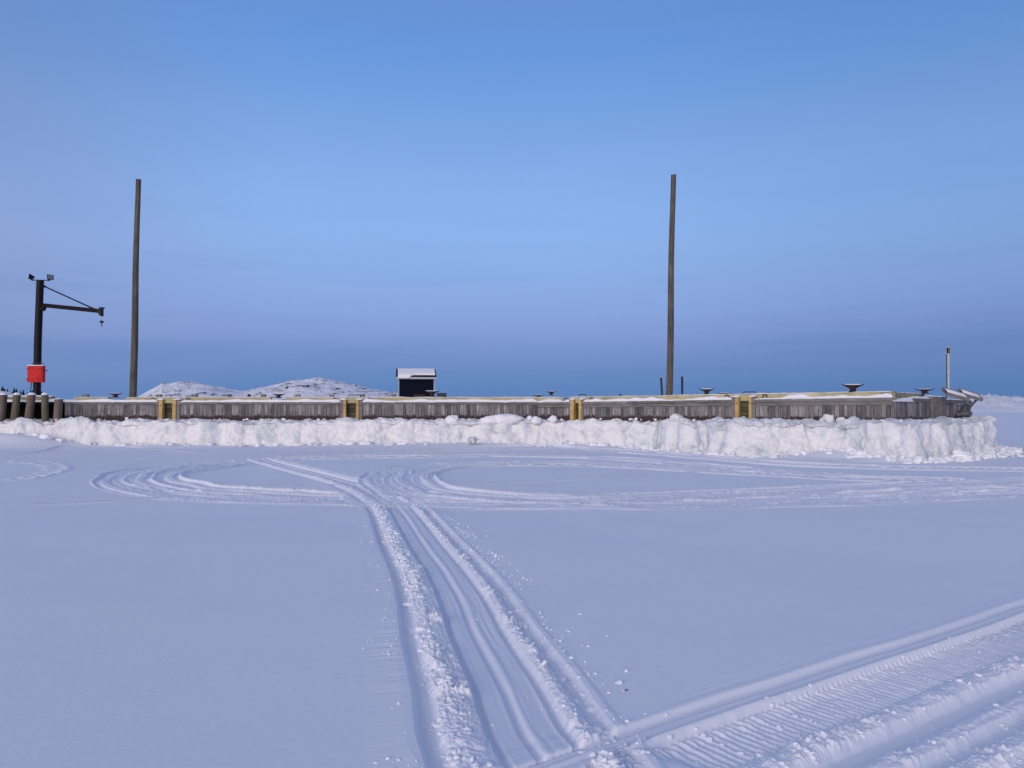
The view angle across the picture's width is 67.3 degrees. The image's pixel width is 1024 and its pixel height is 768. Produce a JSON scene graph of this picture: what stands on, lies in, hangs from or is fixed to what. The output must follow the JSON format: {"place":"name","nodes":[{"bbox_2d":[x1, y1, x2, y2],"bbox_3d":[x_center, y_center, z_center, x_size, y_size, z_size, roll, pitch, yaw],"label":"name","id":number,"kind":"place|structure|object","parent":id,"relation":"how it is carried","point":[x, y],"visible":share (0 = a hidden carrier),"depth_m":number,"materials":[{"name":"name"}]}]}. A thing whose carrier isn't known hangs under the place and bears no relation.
{"place":"outdoors","nodes":[
{"label":"outdoors","id":0,"kind":"place"},
{"bbox_2d":[0,391,13,394],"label":"shore bank","id":1,"kind":"structure","parent":0,"point":[9,393],"depth_m":650.55,"materials":[{"name":"white snow"}]},
{"bbox_2d":[138,377,397,398],"bbox_3d":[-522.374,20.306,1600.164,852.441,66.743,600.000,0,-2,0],"label":"hill","id":2,"kind":"structure","parent":0,"point":[318,387],"depth_m":1435.67,"materials":[{"name":"white snow"}]},
{"bbox_2d":[0,412,1023,767],"bbox_3d":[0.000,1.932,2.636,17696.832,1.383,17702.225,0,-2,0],"label":"snow ground","id":3,"kind":"structure","parent":0,"point":[190,606],"depth_m":6.99,"materials":[{"name":"white snow"}]},
{"bbox_2d":[467,436,477,443],"bbox_3d":[-1.807,2.574,35.127,0.556,0.388,0.689,0,-2,0],"label":"ice block","id":4,"kind":"object","parent":3,"relation":"on","point":[472,440],"depth_m":34.96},
{"bbox_2d":[6,391,971,421],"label":"wooden pier","id":5,"kind":"structure","parent":3,"relation":"on","point":[867,405],"depth_m":37.66,"materials":[{"name":"grey wood"}]},
{"bbox_2d":[26,273,104,394],"bbox_3d":[-22.378,-2.415,38.590,4.755,6.422,0.747,0,-2,12],"label":"hoist crane","id":6,"kind":"object","parent":5,"relation":"on","point":[36,370],"visible":0.88,"depth_m":38.91,"materials":[{"name":"black metal"}]},
{"bbox_2d":[109,393,121,397],"bbox_3d":[-19.645,0.556,38.102,0.676,0.226,0.242,0,-2,0],"label":"mooring cleat","id":7,"kind":"object","parent":5,"relation":"attached to","point":[115,395],"visible":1,"depth_m":38.06,"materials":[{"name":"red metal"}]},
{"bbox_2d":[129,179,140,396],"bbox_3d":[-19.292,-4.832,39.373,0.433,11.370,0.362,0,-2,0],"label":"tall pole","id":8,"kind":"object","parent":5,"relation":"on","point":[134,340],"visible":0.97,"depth_m":39.26,"materials":[{"name":"brown wood"}]},
{"bbox_2d":[396,368,436,396],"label":"storage hut","id":9,"kind":"object","parent":5,"relation":"on","point":[412,382],"visible":0.93,"depth_m":45.98,"materials":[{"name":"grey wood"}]},
{"bbox_2d":[414,394,424,396],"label":"timber baulk","id":10,"kind":"object","parent":5,"relation":"on","point":[419,395],"visible":0.42,"depth_m":43.90,"materials":[{"name":"brown wood"}]},
{"bbox_2d":[424,390,439,396],"bbox_3d":[-4.085,0.492,39.304,0.785,0.328,0.280,0,-2,0],"label":"mooring cleat","id":11,"kind":"object","parent":5,"relation":"attached to","point":[431,393],"visible":1,"depth_m":39.24,"materials":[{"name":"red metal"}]},
{"bbox_2d":[437,393,446,396],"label":"storage bin","id":12,"kind":"object","parent":5,"relation":"on","point":[441,394],"visible":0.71,"depth_m":44.30,"materials":[{"name":"teal"}]},
{"bbox_2d":[660,378,662,394],"bbox_3d":[7.301,0.243,37.511,0.170,1.104,0.116,0,-2,0],"label":"steel pipe","id":13,"kind":"object","parent":5,"relation":"on","point":[661,384],"visible":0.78,"depth_m":37.47,"materials":[{"name":"grey metal"}]},
{"bbox_2d":[666,174,675,394],"bbox_3d":[7.433,-4.538,35.962,0.566,10.569,0.318,0,-2,0],"label":"tall pole","id":14,"kind":"object","parent":5,"relation":"on","point":[670,358],"visible":0.96,"depth_m":35.85,"materials":[{"name":"brown wood"}]},
{"bbox_2d":[681,377,682,394],"bbox_3d":[8.300,0.216,37.512,0.113,1.154,0.116,0,-2,0],"label":"steel pipe","id":15,"kind":"object","parent":5,"relation":"on","point":[681,385],"visible":0.77,"depth_m":37.48,"materials":[{"name":"grey metal"}]},
{"bbox_2d":[700,388,712,393],"bbox_3d":[8.553,0.333,33.806,0.662,0.277,0.237,0,-2,14],"label":"mooring cleat","id":16,"kind":"object","parent":5,"relation":"on","point":[706,391],"visible":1,"depth_m":33.74,"materials":[{"name":"red metal"}]},
{"bbox_2d":[842,384,863,391],"bbox_3d":[13.387,0.166,30.210,0.804,0.336,0.287,0,-2,14],"label":"mooring cleat","id":17,"kind":"object","parent":5,"relation":"attached to","point":[852,387],"visible":1,"depth_m":30.13,"materials":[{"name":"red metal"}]},
{"bbox_2d":[915,389,932,393],"bbox_3d":[17.970,0.310,33.507,0.818,0.212,0.292,0,-2,14],"label":"mooring cleat","id":18,"kind":"object","parent":5,"relation":"attached to","point":[924,391],"visible":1,"depth_m":33.42,"materials":[{"name":"red metal"}]},
{"bbox_2d":[945,347,950,398],"bbox_3d":[19.601,-0.487,34.533,0.231,2.371,0.230,0,-2,0],"label":"harbour light","id":19,"kind":"object","parent":5,"relation":"on","point":[947,351],"visible":0.97,"depth_m":34.50,"materials":[{"name":"grey metal"}]},
{"bbox_2d":[0,416,999,459],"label":"ice bank","id":20,"kind":"structure","parent":3,"relation":"on","point":[743,436],"depth_m":35.95,"materials":[{"name":"white snow"}]},
{"bbox_2d":[0,392,7,420],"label":"timber pile","id":21,"kind":"object","parent":20,"relation":"on","point":[3,401],"visible":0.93,"depth_m":36.87,"materials":[{"name":"wood"}]},
{"bbox_2d":[10,392,20,420],"bbox_3d":[-23.902,1.524,36.970,0.524,2.236,0.356,0,-2,0],"label":"timber pile","id":22,"kind":"object","parent":20,"relation":"on","point":[15,408],"visible":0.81,"depth_m":36.86,"materials":[{"name":"wood"}]},
{"bbox_2d":[24,392,35,418],"bbox_3d":[-23.223,1.528,36.970,0.618,2.243,0.384,0,-2,0],"label":"timber pile","id":23,"kind":"object","parent":20,"relation":"on","point":[30,405],"visible":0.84,"depth_m":36.85,"materials":[{"name":"wood"}]},
{"bbox_2d":[41,392,48,421],"bbox_3d":[-22.435,1.519,36.970,0.384,2.226,0.327,0,-2,0],"label":"timber pile","id":24,"kind":"object","parent":20,"relation":"on","point":[44,406],"visible":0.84,"depth_m":36.87,"materials":[{"name":"wood"}]},
{"bbox_2d":[53,398,62,422],"bbox_3d":[-21.837,1.597,36.968,0.466,1.832,0.398,0,-2,0],"label":"timber pile","id":25,"kind":"object","parent":20,"relation":"on","point":[58,409],"visible":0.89,"depth_m":36.83,"materials":[{"name":"wood"}]},
{"bbox_2d":[445,415,458,424],"bbox_3d":[-2.857,1.740,36.755,0.686,0.520,0.604,0,-2,0],"label":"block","id":26,"kind":"object","parent":20,"relation":"on","point":[450,420],"visible":0.99,"depth_m":36.55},
{"bbox_2d":[480,416,497,424],"bbox_3d":[-1.022,1.740,36.565,1.028,0.460,0.575,0,-2,0],"label":"snow mound","id":27,"kind":"object","parent":20,"relation":"on","point":[489,420],"visible":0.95,"depth_m":36.36,"materials":[{"name":"white snow"}]},
{"bbox_2d":[492,414,522,424],"bbox_3d":[-0.331,1.707,36.643,1.757,0.584,0.809,0,-2,0],"label":"snow mound","id":28,"kind":"object","parent":20,"relation":"on","point":[511,419],"visible":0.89,"depth_m":36.38,"materials":[{"name":"white snow"}]},
{"bbox_2d":[531,416,540,424],"bbox_3d":[1.147,1.729,36.563,0.503,0.401,0.490,0,-2,0],"label":"snow mound","id":29,"kind":"object","parent":20,"relation":"on","point":[535,420],"visible":1,"depth_m":36.41,"materials":[{"name":"white snow"}]},
{"bbox_2d":[549,415,556,422],"bbox_3d":[1.954,1.680,36.666,0.398,0.387,0.393,0,-2,0],"label":"snow mound","id":30,"kind":"object","parent":20,"relation":"on","point":[552,418],"visible":1,"depth_m":36.53,"materials":[{"name":"white snow"}]},
{"bbox_2d":[669,414,682,419],"bbox_3d":[7.090,1.483,33.179,0.598,0.424,0.570,0,-2,0],"label":"ice block","id":31,"kind":"object","parent":20,"relation":"on","point":[675,416],"depth_m":33.00,"materials":[{"name":"white snow"}]},
{"bbox_2d":[821,414,834,421],"bbox_3d":[12.152,1.370,29.570,0.507,0.436,0.423,0,-2,0],"label":"ice block","id":32,"kind":"object","parent":20,"relation":"on","point":[828,418],"depth_m":29.43,"materials":[{"name":"white snow"}]},
{"bbox_2d":[941,387,971,414],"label":"tilted ramp","id":33,"kind":"structure","parent":20,"relation":"on","point":[955,394],"depth_m":32.27,"materials":[{"name":"grey wood"}]},
{"bbox_2d":[958,388,982,411],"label":"tilted ramp","id":34,"kind":"structure","parent":33,"relation":"on","point":[975,396],"depth_m":34.26,"materials":[{"name":"grey wood"}]},
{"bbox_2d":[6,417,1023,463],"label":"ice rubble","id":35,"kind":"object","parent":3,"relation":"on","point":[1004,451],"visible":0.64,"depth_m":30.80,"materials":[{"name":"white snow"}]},
{"bbox_2d":[351,500,1023,767],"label":"snow crumbs","id":36,"kind":"object","parent":3,"relation":"on","point":[620,752],"visible":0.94,"depth_m":4.89,"materials":[{"name":"white snow"}]},
{"bbox_2d":[950,450,975,460],"bbox_3d":[15.453,2.546,26.448,1.025,0.584,0.682,0,-2,0],"label":"ice block","id":37,"kind":"object","parent":3,"relation":"on","point":[967,456],"depth_m":26.26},
{"bbox_2d":[983,442,996,454],"bbox_3d":[17.869,2.588,28.934,0.694,0.787,0.734,0,-2,0],"label":"ice block","id":38,"kind":"object","parent":3,"relation":"on","point":[988,448],"depth_m":28.75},
{"bbox_2d":[0,0,1023,399],"label":"sky","id":39,"kind":"structure","parent":0,"point":[476,193],"materials":[{"name":"blue"}]},
{"bbox_2d":[954,394,1023,411],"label":"shore","id":40,"kind":"structure","parent":0,"point":[993,403],"depth_m":457.11,"materials":[{"name":"white snow"}]}
]}

